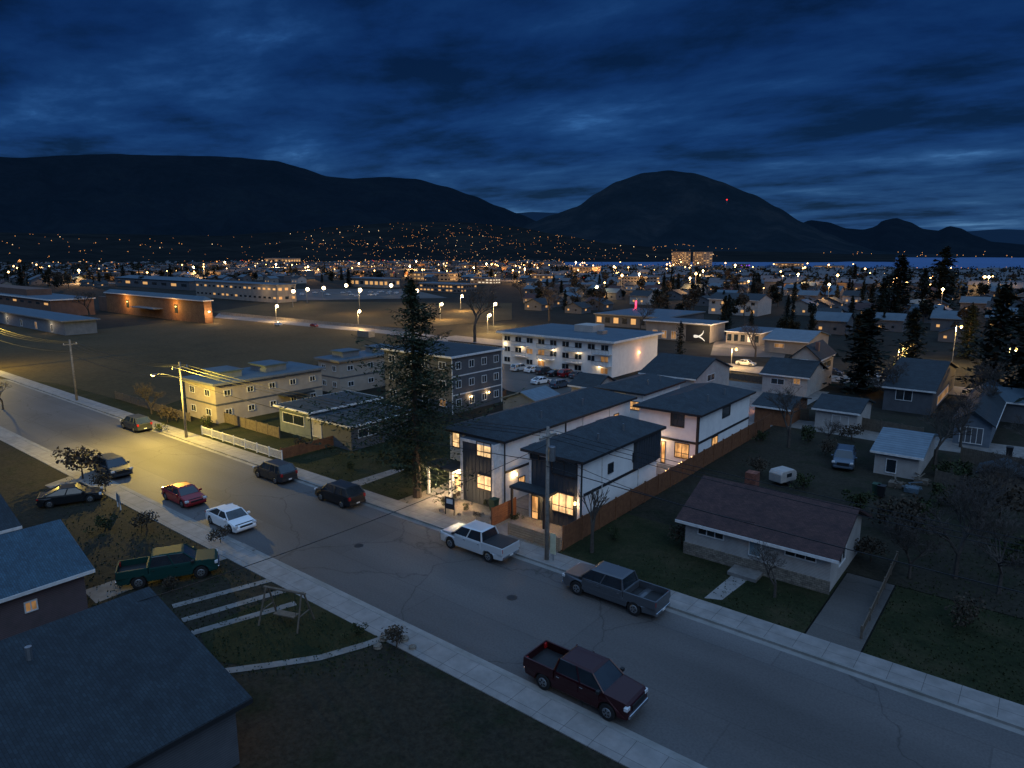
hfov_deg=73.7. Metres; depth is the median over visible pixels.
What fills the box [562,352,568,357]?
window
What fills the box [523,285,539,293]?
town house
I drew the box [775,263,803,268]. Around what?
hotel
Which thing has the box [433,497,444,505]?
shrub
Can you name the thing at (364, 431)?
window
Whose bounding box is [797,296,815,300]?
town house
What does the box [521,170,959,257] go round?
mountain
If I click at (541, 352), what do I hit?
window
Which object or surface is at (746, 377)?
fence
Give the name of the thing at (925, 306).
leafy tree
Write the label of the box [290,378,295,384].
window
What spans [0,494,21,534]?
house
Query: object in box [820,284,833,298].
leafy tree
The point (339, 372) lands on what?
flat roofed building
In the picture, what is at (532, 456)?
window
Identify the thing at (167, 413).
shrub
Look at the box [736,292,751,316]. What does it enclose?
leafy tree
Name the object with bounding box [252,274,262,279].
town house
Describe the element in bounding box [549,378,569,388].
parked car
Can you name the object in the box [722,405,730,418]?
window
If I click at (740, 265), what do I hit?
office block
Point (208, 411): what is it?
window
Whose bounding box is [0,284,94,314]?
school building
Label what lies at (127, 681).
house
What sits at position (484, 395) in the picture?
window
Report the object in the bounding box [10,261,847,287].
distant lit fronts
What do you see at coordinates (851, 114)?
sky
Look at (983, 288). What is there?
leafy tree
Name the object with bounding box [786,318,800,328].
leafy tree
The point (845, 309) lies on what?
town house
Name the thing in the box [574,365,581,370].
window
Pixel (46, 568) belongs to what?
house
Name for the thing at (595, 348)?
apartment block
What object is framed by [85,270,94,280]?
leafy tree
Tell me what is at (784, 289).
town house
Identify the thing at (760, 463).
shrub
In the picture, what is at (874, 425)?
fence
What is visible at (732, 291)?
town house
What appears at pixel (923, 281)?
conifer tree
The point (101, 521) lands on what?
shrub
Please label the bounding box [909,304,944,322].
town house
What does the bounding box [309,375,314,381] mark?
window
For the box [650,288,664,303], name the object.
leafy tree
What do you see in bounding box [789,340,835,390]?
house
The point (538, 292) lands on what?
leafy tree
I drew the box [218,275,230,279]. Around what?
town house
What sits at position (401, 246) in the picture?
town lights
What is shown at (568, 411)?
new house
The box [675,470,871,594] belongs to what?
bungalow
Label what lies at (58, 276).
leafy tree
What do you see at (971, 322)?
conifer tree
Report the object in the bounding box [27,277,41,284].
town house
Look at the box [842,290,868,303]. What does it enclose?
town house
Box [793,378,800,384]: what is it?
window
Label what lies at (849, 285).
conifer tree
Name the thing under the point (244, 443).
fence
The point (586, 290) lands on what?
town house
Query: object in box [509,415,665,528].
new house
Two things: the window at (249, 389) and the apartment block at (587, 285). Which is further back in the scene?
the apartment block at (587, 285)
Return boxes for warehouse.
[344,277,400,287]
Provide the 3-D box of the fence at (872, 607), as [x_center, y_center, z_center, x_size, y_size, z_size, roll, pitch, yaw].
[22.840,12.760,42.255,0.120,0.780,12.018,8,14,36]
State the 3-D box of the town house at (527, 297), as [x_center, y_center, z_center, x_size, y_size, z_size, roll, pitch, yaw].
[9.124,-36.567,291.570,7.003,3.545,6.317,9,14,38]
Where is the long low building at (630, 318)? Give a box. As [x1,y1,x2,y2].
[593,308,705,328]
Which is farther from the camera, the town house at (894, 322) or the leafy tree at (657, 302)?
the leafy tree at (657, 302)
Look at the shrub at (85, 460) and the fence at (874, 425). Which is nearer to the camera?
the shrub at (85, 460)
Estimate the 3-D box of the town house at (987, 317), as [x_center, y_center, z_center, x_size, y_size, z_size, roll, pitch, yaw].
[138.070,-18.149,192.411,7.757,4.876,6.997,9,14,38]
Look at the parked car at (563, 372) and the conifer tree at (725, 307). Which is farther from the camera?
the conifer tree at (725, 307)
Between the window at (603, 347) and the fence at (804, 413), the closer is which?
the fence at (804, 413)
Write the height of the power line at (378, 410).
1.216 m
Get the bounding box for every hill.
[518,212,556,220]
[804,218,1023,253]
[967,229,1023,243]
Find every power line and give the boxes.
[63,343,163,366]
[71,343,168,365]
[76,342,172,364]
[137,444,546,601]
[174,367,539,435]
[181,366,543,432]
[182,380,546,461]
[188,365,553,430]
[543,436,1022,551]
[546,466,1023,593]
[549,433,1023,545]
[555,456,754,522]
[556,431,1023,539]
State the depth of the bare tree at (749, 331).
137.51 m
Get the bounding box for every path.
[45,469,99,487]
[86,543,254,602]
[225,637,381,672]
[351,469,403,485]
[410,496,444,510]
[497,520,544,541]
[705,576,746,599]
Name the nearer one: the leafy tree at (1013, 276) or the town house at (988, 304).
the town house at (988, 304)
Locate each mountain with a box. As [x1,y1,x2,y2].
[0,154,1023,257]
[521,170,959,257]
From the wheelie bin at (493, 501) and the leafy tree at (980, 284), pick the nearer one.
the wheelie bin at (493, 501)
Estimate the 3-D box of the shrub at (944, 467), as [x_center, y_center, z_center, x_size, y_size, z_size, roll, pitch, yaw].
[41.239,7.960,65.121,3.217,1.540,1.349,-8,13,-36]
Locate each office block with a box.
[101,269,143,275]
[531,274,554,280]
[569,266,600,272]
[732,264,749,267]
[814,265,844,268]
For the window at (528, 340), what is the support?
in the apartment block at (595, 348)
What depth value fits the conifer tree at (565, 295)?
253.37 m
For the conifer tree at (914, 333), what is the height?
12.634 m
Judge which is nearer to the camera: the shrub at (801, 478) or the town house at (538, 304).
the shrub at (801, 478)
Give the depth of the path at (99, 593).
43.13 m
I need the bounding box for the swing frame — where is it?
[258,585,314,633]
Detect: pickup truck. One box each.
[114,543,219,588]
[440,520,519,562]
[523,640,647,721]
[562,560,670,616]
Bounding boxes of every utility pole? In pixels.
[63,340,77,399]
[151,362,187,437]
[539,426,556,559]
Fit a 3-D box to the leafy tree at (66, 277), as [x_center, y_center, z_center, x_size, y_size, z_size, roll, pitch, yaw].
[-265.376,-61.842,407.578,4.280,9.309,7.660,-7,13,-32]
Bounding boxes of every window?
[23,598,38,613]
[189,385,194,392]
[191,404,196,411]
[204,389,209,396]
[206,408,211,415]
[223,389,230,395]
[225,408,232,413]
[247,385,253,391]
[248,404,254,410]
[269,382,275,388]
[270,400,276,406]
[282,411,304,426]
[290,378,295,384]
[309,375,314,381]
[347,365,352,370]
[348,381,353,386]
[358,426,376,437]
[368,377,373,382]
[438,361,445,369]
[439,398,446,406]
[452,433,459,448]
[455,362,460,369]
[456,380,461,388]
[469,359,473,367]
[469,377,473,385]
[469,395,474,403]
[476,441,491,458]
[477,473,491,491]
[481,357,486,364]
[482,375,486,382]
[482,392,486,400]
[494,355,498,362]
[494,372,498,379]
[494,389,498,397]
[504,335,509,340]
[504,346,509,351]
[504,356,509,361]
[515,336,521,341]
[515,347,521,352]
[518,475,524,481]
[526,337,532,343]
[526,348,532,353]
[526,359,532,364]
[530,453,538,459]
[538,339,544,344]
[538,349,544,355]
[538,360,544,365]
[550,340,556,345]
[550,351,556,356]
[551,459,576,478]
[551,492,573,516]
[562,341,568,346]
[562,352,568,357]
[562,363,568,368]
[574,353,581,359]
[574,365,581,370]
[575,342,581,347]
[587,343,594,349]
[587,355,594,360]
[600,356,607,361]
[600,368,607,373]
[601,345,608,350]
[605,317,609,322]
[608,462,613,473]
[622,318,626,323]
[630,401,638,410]
[661,330,666,337]
[670,413,684,427]
[671,331,675,338]
[674,442,689,458]
[697,528,723,540]
[707,373,714,381]
[711,435,717,445]
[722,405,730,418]
[754,336,758,342]
[770,378,784,384]
[774,343,783,347]
[784,550,816,562]
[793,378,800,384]
[822,359,830,370]
[838,544,846,567]
[895,389,912,400]
[936,385,948,405]
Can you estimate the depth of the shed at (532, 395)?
87.67 m
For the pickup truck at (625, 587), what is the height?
1.920 m
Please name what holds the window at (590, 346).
in the apartment block at (595, 348)
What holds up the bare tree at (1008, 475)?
on the ground at (506, 292)
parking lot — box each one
[48,282,115,285]
[296,289,445,299]
[502,363,573,393]
[711,334,784,357]
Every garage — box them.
[306,402,411,450]
[811,393,875,432]
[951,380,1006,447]
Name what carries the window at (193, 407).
in the flat roofed building at (297, 377)
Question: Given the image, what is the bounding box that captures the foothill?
[0,222,895,263]
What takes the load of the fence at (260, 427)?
on the lawn at (320, 461)
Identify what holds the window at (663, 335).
in the mural building at (703, 331)
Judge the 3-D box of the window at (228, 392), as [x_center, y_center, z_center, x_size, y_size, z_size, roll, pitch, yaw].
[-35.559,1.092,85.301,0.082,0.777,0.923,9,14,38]
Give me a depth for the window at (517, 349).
128.06 m
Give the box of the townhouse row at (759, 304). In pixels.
[708,292,772,315]
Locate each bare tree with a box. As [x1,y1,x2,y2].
[0,382,11,409]
[71,289,96,316]
[133,382,165,413]
[401,277,419,287]
[455,282,501,341]
[511,279,527,300]
[539,283,563,320]
[568,282,584,301]
[577,487,609,552]
[632,300,656,329]
[738,320,761,358]
[749,536,786,597]
[765,379,810,447]
[815,419,844,445]
[867,360,909,391]
[879,514,947,578]
[914,475,1009,578]
[917,402,977,466]
[942,392,981,446]
[942,450,1023,536]
[962,501,1023,594]
[965,359,1011,397]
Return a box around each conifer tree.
[13,265,26,285]
[119,265,125,276]
[167,264,172,276]
[345,268,353,286]
[559,280,563,292]
[560,289,567,309]
[664,293,670,308]
[669,276,675,289]
[675,273,680,288]
[701,283,705,295]
[718,296,731,333]
[723,295,733,325]
[747,310,754,325]
[749,274,756,293]
[783,295,792,317]
[789,300,796,319]
[790,282,800,302]
[805,310,815,330]
[822,307,894,394]
[824,273,828,284]
[834,284,841,297]
[847,278,852,289]
[847,295,857,327]
[849,264,857,281]
[859,280,866,300]
[863,277,899,314]
[867,254,925,319]
[867,283,876,301]
[875,291,887,313]
[888,294,903,312]
[888,306,935,368]
[912,268,931,298]
[919,246,970,308]
[949,305,987,360]
[952,283,1023,392]
[990,276,1023,402]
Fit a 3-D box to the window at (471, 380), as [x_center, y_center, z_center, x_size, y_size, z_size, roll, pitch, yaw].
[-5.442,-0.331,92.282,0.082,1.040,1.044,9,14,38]
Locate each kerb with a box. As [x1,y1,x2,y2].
[0,428,696,767]
[1,376,1023,730]
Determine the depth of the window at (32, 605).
37.87 m
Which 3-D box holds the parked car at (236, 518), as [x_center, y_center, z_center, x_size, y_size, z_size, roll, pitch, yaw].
[-22.044,10.344,53.402,4.805,1.461,2.220,9,14,38]
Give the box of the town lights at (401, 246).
[2,225,654,277]
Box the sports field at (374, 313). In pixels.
[215,301,511,327]
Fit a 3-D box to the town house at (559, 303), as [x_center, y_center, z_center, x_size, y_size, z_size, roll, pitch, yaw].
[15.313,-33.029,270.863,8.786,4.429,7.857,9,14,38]
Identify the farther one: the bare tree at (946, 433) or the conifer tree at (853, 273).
the conifer tree at (853, 273)
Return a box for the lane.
[788,420,1023,458]
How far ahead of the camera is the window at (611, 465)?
54.74 m
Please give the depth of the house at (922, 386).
92.45 m
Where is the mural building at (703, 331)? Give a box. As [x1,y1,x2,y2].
[643,317,727,342]
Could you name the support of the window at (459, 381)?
in the townhouse
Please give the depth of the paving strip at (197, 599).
42.59 m
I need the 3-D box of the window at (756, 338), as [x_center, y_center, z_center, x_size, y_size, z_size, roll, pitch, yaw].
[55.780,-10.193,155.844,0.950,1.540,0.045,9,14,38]
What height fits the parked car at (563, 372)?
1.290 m
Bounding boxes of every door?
[312,419,321,438]
[454,473,460,490]
[531,495,538,519]
[660,441,665,462]
[748,541,761,557]
[831,414,848,430]
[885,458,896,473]
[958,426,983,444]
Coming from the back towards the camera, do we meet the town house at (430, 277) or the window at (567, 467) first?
the town house at (430, 277)
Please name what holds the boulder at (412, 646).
on the sidewalk at (615, 746)
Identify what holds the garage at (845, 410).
on the ground at (506, 292)
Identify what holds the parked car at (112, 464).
on the street at (718, 698)
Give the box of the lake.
[565,257,1023,268]
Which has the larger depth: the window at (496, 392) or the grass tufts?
the window at (496, 392)
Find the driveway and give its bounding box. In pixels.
[806,573,894,651]
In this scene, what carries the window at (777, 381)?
in the house at (778, 372)
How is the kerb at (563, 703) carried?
on the ground at (506, 292)
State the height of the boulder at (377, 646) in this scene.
0.336 m
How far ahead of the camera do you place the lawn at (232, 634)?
37.94 m
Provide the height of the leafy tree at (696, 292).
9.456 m
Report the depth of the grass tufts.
39.85 m
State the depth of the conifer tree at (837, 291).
267.06 m
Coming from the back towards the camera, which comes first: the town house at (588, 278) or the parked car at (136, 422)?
the town house at (588, 278)
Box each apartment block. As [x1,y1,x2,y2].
[416,282,477,292]
[496,323,664,377]
[554,282,602,288]
[617,275,660,286]
[723,280,751,286]
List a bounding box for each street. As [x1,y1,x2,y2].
[0,378,1023,767]
[448,335,972,395]
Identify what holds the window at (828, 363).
in the house at (823, 351)
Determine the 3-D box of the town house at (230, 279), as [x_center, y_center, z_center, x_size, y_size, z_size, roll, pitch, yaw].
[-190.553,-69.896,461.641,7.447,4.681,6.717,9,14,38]
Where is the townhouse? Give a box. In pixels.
[380,340,504,413]
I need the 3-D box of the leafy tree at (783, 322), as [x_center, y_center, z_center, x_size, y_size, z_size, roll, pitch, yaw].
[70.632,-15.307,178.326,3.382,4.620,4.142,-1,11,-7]
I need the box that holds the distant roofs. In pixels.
[0,260,1023,293]
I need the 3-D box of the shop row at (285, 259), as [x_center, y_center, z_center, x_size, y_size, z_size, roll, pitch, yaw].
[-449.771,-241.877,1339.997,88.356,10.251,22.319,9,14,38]
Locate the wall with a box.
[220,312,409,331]
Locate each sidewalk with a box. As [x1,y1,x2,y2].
[0,370,1023,725]
[0,429,690,767]
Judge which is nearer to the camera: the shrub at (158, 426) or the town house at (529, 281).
the shrub at (158, 426)
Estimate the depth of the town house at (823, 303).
246.99 m
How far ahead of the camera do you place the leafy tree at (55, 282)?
398.31 m
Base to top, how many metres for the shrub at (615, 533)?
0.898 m
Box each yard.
[398,485,561,551]
[441,380,828,509]
[626,403,1023,618]
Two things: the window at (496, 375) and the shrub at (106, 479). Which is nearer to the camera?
the shrub at (106, 479)
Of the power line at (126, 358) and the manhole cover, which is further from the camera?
the power line at (126, 358)
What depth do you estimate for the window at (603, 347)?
116.23 m
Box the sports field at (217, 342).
[0,318,401,405]
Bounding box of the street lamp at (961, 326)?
[952,325,962,361]
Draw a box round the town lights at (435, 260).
[18,228,983,278]
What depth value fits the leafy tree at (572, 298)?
261.20 m
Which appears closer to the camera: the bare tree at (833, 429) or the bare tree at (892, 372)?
the bare tree at (833, 429)
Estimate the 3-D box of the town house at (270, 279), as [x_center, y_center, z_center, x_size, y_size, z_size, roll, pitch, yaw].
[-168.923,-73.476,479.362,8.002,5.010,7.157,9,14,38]
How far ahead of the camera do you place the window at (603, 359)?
116.69 m
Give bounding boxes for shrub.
[51,446,101,478]
[82,514,117,534]
[84,471,114,491]
[129,510,159,529]
[154,423,169,431]
[156,405,178,422]
[161,575,178,589]
[201,415,212,426]
[206,524,230,542]
[294,437,304,444]
[341,622,368,638]
[346,461,354,470]
[377,624,407,647]
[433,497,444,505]
[510,512,525,519]
[607,526,619,539]
[667,523,685,542]
[742,456,769,471]
[751,430,769,441]
[789,473,814,489]
[800,425,815,442]
[818,437,841,454]
[837,423,864,440]
[841,489,889,513]
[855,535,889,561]
[867,492,925,528]
[894,507,936,541]
[928,482,954,508]
[931,459,955,472]
[944,592,993,628]
[950,458,974,477]
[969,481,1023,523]
[988,535,1023,561]
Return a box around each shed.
[500,385,559,409]
[751,392,811,426]
[870,427,937,479]
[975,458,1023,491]
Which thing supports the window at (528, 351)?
in the apartment block at (595, 348)
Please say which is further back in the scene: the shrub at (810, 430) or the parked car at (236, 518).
the shrub at (810, 430)
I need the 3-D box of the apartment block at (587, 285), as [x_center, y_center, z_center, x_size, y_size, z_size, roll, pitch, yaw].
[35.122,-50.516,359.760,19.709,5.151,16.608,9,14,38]
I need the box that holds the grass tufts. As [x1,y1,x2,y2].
[64,447,1023,700]
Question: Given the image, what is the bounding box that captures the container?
[357,330,374,337]
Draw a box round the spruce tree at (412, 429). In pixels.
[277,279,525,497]
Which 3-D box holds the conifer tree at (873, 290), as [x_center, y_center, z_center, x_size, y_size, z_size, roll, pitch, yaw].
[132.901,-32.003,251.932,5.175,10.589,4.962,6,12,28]
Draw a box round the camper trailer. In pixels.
[769,466,796,485]
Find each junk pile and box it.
[888,475,905,488]
[902,482,922,493]
[912,472,930,485]
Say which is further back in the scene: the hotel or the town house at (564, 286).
the hotel
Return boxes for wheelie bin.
[488,497,499,510]
[872,482,881,494]
[877,484,886,497]
[1006,446,1013,455]
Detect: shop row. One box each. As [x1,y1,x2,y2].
[265,258,300,262]
[408,272,457,281]
[469,277,500,283]
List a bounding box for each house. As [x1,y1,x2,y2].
[0,281,11,284]
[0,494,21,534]
[0,519,94,639]
[0,587,252,767]
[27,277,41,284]
[72,277,83,282]
[79,279,92,284]
[92,280,108,286]
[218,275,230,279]
[223,277,236,280]
[238,274,251,281]
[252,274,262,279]
[264,276,278,282]
[273,390,382,438]
[291,275,306,282]
[424,274,437,281]
[426,387,637,506]
[465,274,479,281]
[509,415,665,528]
[519,275,531,281]
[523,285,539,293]
[523,294,542,302]
[523,298,553,310]
[526,278,539,284]
[541,295,563,306]
[553,275,566,282]
[555,285,570,293]
[558,292,581,303]
[564,287,582,296]
[564,301,591,313]
[567,372,615,390]
[583,288,596,295]
[585,277,600,281]
[585,297,604,301]
[586,279,603,284]
[586,298,613,310]
[588,284,603,289]
[594,373,685,418]
[605,280,622,285]
[605,288,622,299]
[608,285,625,292]
[624,282,639,289]
[629,290,654,304]
[633,382,755,465]
[638,353,732,387]
[641,282,657,289]
[644,285,661,289]
[666,289,687,299]
[680,284,706,294]
[693,295,709,305]
[708,283,714,290]
[714,283,732,289]
[717,290,739,292]
[724,326,774,345]
[740,285,749,291]
[759,357,828,396]
[762,328,830,354]
[771,286,787,295]
[785,284,800,293]
[788,287,800,297]
[788,299,818,315]
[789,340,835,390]
[797,290,821,299]
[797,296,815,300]
[801,282,816,289]
[813,299,834,307]
[814,311,854,334]
[817,307,844,312]
[818,285,844,298]
[821,291,839,298]
[825,297,844,307]
[835,306,850,312]
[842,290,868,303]
[846,283,862,290]
[846,302,876,314]
[873,312,908,331]
[880,357,958,414]
[903,299,925,312]
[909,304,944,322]
[928,299,949,307]
[930,310,964,330]
[938,325,973,342]
[959,296,991,313]
[978,294,993,300]
[985,310,1018,324]
[986,301,1017,309]
[990,287,1001,296]
[1014,299,1023,307]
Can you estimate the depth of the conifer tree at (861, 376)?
102.96 m
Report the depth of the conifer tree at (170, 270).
450.16 m
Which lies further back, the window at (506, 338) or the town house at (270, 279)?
the town house at (270, 279)
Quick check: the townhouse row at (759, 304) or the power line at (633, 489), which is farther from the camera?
the townhouse row at (759, 304)
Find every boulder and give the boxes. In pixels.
[373,643,381,649]
[400,635,408,642]
[409,644,415,649]
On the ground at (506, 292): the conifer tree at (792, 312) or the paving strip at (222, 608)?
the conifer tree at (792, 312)
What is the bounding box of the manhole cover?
[507,595,516,599]
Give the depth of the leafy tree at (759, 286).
300.22 m
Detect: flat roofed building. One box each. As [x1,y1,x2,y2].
[179,359,325,423]
[314,343,391,392]
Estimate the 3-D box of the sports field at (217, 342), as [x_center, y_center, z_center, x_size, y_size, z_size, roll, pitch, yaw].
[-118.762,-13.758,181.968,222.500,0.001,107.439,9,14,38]
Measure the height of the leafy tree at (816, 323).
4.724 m
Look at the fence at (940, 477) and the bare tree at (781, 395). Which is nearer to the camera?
the fence at (940, 477)
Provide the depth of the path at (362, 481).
64.57 m
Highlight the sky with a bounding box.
[0,0,1023,230]
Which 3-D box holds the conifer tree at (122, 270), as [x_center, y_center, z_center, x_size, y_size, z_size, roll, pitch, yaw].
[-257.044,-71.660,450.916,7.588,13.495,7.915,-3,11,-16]
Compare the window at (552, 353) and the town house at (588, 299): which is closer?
the window at (552, 353)
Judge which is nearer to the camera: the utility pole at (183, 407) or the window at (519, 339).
the utility pole at (183, 407)
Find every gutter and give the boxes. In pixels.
[0,426,706,767]
[1,378,1023,735]
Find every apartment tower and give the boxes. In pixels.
[672,252,690,265]
[693,252,712,266]
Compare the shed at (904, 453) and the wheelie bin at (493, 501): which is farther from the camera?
the shed at (904, 453)
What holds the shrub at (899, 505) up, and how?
on the yard at (800, 455)
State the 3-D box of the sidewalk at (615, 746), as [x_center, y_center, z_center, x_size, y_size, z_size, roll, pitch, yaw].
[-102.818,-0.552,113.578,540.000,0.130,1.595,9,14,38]
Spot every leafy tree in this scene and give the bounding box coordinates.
[40,274,50,283]
[50,273,62,285]
[52,280,59,287]
[63,273,70,287]
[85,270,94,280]
[251,272,257,281]
[530,280,542,292]
[534,287,546,297]
[569,278,581,286]
[570,295,575,302]
[573,283,584,291]
[585,288,595,297]
[589,286,607,311]
[602,273,608,284]
[608,279,616,286]
[636,278,645,289]
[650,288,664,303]
[650,293,668,308]
[652,293,668,308]
[660,280,671,291]
[661,286,671,296]
[674,302,684,309]
[684,299,692,310]
[688,282,699,292]
[689,287,701,310]
[710,285,720,291]
[721,280,732,289]
[721,298,742,316]
[725,270,731,279]
[730,276,738,286]
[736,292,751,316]
[755,282,763,293]
[766,284,778,296]
[771,290,781,306]
[776,317,790,328]
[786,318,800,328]
[800,281,809,289]
[808,302,817,315]
[809,319,818,330]
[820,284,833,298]
[854,310,869,333]
[866,282,878,296]
[886,303,901,312]
[918,298,937,322]
[948,288,957,299]
[950,303,982,327]
[974,282,987,293]
[977,284,991,295]
[1007,273,1017,278]
[1015,287,1023,293]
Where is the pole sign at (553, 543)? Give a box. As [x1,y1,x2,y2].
[550,533,555,560]
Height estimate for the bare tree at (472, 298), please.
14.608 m
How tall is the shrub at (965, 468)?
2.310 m
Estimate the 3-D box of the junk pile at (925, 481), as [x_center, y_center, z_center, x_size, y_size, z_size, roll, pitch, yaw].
[37.789,8.743,62.861,1.576,0.856,1.616,9,14,38]
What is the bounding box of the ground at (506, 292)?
[0,262,1023,652]
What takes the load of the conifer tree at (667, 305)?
on the ground at (506, 292)
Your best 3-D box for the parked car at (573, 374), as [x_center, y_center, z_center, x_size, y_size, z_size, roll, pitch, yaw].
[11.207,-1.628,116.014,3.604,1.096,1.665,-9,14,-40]
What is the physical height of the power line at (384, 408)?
1.216 m
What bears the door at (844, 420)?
in the garage at (845, 410)
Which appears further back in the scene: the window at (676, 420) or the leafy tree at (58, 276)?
the leafy tree at (58, 276)
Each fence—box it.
[115,391,190,421]
[201,426,282,459]
[224,412,279,438]
[280,436,333,458]
[491,497,515,525]
[508,522,559,551]
[562,413,770,550]
[729,372,762,383]
[800,408,808,420]
[860,551,897,638]
[861,417,923,432]
[934,469,1023,508]
[960,446,1023,465]
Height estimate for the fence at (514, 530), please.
1.030 m
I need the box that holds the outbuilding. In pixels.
[984,385,1023,423]
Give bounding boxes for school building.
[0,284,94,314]
[98,289,213,323]
[114,275,204,290]
[195,280,296,302]
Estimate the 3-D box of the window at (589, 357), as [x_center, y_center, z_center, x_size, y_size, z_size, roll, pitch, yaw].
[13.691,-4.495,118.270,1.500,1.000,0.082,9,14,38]
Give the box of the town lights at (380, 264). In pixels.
[12,230,884,275]
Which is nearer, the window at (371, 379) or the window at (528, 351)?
the window at (371, 379)
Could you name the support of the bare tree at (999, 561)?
on the ground at (506, 292)
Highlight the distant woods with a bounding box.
[0,259,1023,294]
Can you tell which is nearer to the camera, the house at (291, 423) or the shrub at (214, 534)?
the shrub at (214, 534)
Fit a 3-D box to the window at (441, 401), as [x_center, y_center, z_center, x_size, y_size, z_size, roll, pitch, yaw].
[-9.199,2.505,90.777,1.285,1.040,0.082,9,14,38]
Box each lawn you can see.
[0,440,626,767]
[35,381,453,499]
[200,592,376,664]
[559,513,845,632]
[863,586,1023,704]
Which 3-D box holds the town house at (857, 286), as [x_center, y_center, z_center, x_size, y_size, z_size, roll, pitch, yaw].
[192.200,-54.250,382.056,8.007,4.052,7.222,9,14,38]
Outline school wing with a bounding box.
[0,304,100,335]
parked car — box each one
[36,483,103,507]
[93,452,132,478]
[120,414,152,431]
[161,481,206,507]
[205,503,256,532]
[252,458,297,483]
[314,479,365,507]
[510,363,527,371]
[524,365,537,372]
[530,376,551,384]
[535,366,551,374]
[546,369,558,376]
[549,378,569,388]
[557,368,572,377]
[568,371,581,377]
[735,359,755,365]
[831,443,856,469]
[832,368,843,374]
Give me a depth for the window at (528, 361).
126.80 m
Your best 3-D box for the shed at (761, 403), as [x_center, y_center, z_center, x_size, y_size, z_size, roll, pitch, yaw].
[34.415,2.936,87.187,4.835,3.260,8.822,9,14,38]
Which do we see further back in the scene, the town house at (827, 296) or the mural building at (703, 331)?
the town house at (827, 296)
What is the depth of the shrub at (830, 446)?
71.27 m
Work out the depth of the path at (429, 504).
57.88 m
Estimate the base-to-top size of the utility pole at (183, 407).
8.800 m
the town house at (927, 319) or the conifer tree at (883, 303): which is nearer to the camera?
the conifer tree at (883, 303)
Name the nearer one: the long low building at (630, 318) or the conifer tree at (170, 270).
the long low building at (630, 318)
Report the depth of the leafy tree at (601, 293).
243.22 m
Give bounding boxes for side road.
[215,313,447,341]
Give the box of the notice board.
[116,492,120,509]
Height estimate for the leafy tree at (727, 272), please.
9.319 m
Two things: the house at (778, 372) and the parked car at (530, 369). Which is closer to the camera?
the house at (778, 372)
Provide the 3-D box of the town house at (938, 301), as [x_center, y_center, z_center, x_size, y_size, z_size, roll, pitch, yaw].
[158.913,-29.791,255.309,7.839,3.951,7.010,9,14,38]
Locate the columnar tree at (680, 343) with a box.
[675,321,686,354]
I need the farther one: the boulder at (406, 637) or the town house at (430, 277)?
the town house at (430, 277)
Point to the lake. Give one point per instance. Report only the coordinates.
(962, 262)
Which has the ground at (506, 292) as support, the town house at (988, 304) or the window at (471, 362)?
the town house at (988, 304)
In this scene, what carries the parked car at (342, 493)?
on the street at (718, 698)
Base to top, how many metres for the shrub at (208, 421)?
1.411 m
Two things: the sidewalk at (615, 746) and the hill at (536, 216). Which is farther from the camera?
the hill at (536, 216)
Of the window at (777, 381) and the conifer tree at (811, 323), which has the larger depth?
the conifer tree at (811, 323)
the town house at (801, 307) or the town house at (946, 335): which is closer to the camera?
the town house at (946, 335)
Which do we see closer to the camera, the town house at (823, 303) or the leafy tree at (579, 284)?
the town house at (823, 303)
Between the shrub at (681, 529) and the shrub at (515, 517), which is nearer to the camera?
the shrub at (681, 529)
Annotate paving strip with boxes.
[172,579,271,607]
[181,590,284,621]
[191,601,296,634]
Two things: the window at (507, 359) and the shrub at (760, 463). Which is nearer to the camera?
the shrub at (760, 463)
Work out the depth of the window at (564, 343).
121.17 m
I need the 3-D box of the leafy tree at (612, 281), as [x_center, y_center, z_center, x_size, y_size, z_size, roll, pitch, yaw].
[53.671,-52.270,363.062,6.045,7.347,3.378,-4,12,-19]
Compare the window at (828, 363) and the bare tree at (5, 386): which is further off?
the window at (828, 363)
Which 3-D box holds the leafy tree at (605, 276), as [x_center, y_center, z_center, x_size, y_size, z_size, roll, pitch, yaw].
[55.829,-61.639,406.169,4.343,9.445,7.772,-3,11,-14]
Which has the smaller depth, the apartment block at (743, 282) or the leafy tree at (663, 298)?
the leafy tree at (663, 298)
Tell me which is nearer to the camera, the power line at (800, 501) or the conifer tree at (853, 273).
the power line at (800, 501)
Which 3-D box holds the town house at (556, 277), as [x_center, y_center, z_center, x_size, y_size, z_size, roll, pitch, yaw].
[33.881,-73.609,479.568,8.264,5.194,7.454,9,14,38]
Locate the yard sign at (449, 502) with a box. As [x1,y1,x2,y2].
[445,496,454,515]
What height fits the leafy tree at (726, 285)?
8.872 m
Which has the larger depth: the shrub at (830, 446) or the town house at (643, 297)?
the town house at (643, 297)
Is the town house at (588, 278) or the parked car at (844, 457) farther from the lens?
the town house at (588, 278)
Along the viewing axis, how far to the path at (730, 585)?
43.24 m
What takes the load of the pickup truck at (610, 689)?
on the street at (718, 698)

